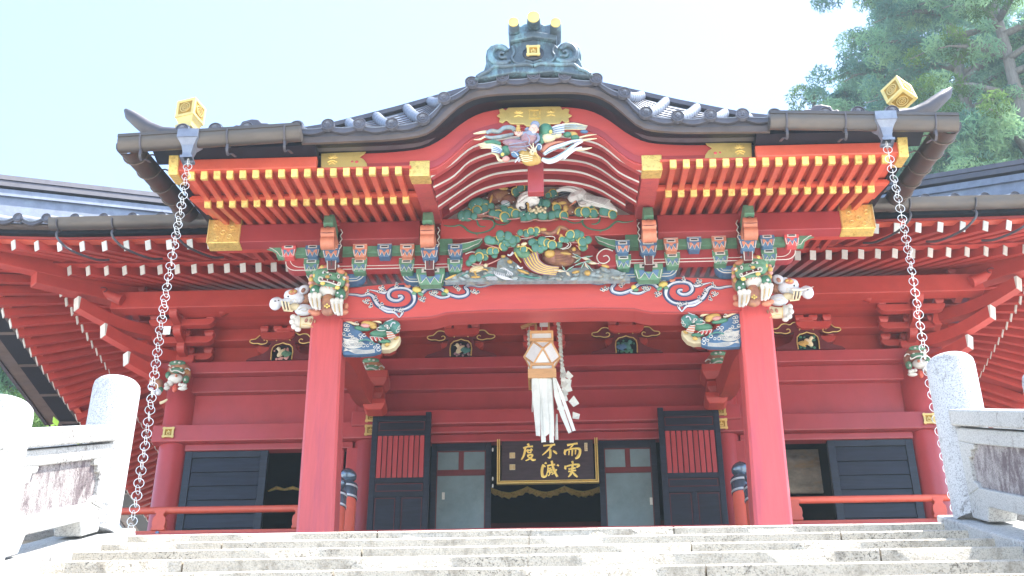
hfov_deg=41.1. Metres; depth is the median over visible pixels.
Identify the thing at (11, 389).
cedar tree
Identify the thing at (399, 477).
hinged door
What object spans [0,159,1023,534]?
temple hall
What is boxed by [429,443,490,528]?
glazed door
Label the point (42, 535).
parapet wall
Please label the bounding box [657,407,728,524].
hinged door
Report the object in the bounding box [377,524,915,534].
ground
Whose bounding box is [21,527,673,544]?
court paving
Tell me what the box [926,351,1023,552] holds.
stone balustrade
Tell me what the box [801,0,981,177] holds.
cedar tree
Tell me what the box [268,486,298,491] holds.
gilt ornament
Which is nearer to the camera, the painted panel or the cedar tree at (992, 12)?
the painted panel
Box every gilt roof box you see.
[175,97,205,128]
[881,75,917,108]
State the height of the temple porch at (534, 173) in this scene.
7.081 m
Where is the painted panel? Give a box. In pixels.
[786,449,823,493]
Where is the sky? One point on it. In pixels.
(70, 70)
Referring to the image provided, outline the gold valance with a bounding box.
[491,486,599,498]
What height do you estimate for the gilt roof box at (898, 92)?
0.750 m
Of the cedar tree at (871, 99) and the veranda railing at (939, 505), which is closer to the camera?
the veranda railing at (939, 505)
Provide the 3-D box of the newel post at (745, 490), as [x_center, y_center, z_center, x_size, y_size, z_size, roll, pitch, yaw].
[2.754,3.391,14.757,0.272,3.138,0.272,-1,-32,2]
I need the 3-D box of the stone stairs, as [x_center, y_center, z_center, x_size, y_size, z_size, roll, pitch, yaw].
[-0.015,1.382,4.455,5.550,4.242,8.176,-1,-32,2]
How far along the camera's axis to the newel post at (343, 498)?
15.47 m
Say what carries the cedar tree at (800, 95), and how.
on the ground
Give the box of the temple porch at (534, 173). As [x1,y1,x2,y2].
[116,11,961,532]
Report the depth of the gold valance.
19.91 m
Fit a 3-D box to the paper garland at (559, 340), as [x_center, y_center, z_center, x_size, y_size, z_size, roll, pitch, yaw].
[0.564,0.480,15.971,0.091,1.253,0.044,-1,-32,2]
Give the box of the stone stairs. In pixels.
[0,522,1023,575]
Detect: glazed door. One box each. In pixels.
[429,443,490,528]
[598,440,660,525]
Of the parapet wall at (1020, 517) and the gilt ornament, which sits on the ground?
the parapet wall at (1020, 517)
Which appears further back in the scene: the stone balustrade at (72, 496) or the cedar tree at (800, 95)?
the cedar tree at (800, 95)
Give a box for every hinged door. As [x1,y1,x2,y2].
[366,412,431,529]
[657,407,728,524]
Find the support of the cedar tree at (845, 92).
on the ground
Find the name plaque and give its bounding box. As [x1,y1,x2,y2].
[492,437,598,487]
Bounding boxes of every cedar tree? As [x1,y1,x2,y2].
[0,367,44,427]
[784,83,830,109]
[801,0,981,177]
[815,77,866,108]
[833,10,990,151]
[853,0,1023,178]
[862,88,952,162]
[902,0,1023,171]
[942,0,1023,102]
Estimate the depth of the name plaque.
17.84 m
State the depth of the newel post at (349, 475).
16.19 m
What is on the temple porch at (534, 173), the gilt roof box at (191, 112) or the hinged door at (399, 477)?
the gilt roof box at (191, 112)
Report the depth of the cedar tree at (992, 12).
38.58 m
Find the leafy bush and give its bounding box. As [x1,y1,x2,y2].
[53,417,79,443]
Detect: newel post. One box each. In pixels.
[339,477,346,531]
[341,468,357,531]
[730,461,747,525]
[743,472,749,525]
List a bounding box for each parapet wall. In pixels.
[23,444,75,540]
[1002,428,1023,521]
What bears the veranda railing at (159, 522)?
on the temple hall at (82, 273)
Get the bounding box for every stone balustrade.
[0,374,139,574]
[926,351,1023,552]
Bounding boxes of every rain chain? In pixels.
[127,158,191,527]
[883,141,951,510]
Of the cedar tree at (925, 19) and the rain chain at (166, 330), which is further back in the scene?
the cedar tree at (925, 19)
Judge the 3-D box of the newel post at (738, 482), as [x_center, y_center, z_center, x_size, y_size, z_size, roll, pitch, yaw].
[2.729,3.570,15.412,0.272,3.519,0.272,-1,-32,2]
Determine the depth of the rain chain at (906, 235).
12.69 m
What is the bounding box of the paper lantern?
[521,322,575,442]
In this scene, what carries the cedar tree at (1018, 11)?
on the ground
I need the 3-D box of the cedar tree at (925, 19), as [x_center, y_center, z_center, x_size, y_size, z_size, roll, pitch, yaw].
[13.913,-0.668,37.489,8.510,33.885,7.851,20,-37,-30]
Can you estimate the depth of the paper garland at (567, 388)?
15.55 m
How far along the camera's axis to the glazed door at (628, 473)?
18.02 m
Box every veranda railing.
[121,505,297,533]
[790,494,949,522]
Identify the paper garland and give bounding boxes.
[527,330,530,368]
[556,322,564,375]
[557,329,579,418]
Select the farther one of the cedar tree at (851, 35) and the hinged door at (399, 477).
the cedar tree at (851, 35)
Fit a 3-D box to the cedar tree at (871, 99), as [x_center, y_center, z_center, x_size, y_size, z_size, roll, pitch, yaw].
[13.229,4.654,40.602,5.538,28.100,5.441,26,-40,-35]
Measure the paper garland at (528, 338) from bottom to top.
1.054 m
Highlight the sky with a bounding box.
[0,0,1023,527]
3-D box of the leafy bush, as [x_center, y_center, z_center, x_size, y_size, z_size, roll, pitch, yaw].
[-3.174,1.174,9.596,0.166,0.464,0.394,-11,-33,17]
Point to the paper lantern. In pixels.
(541, 356)

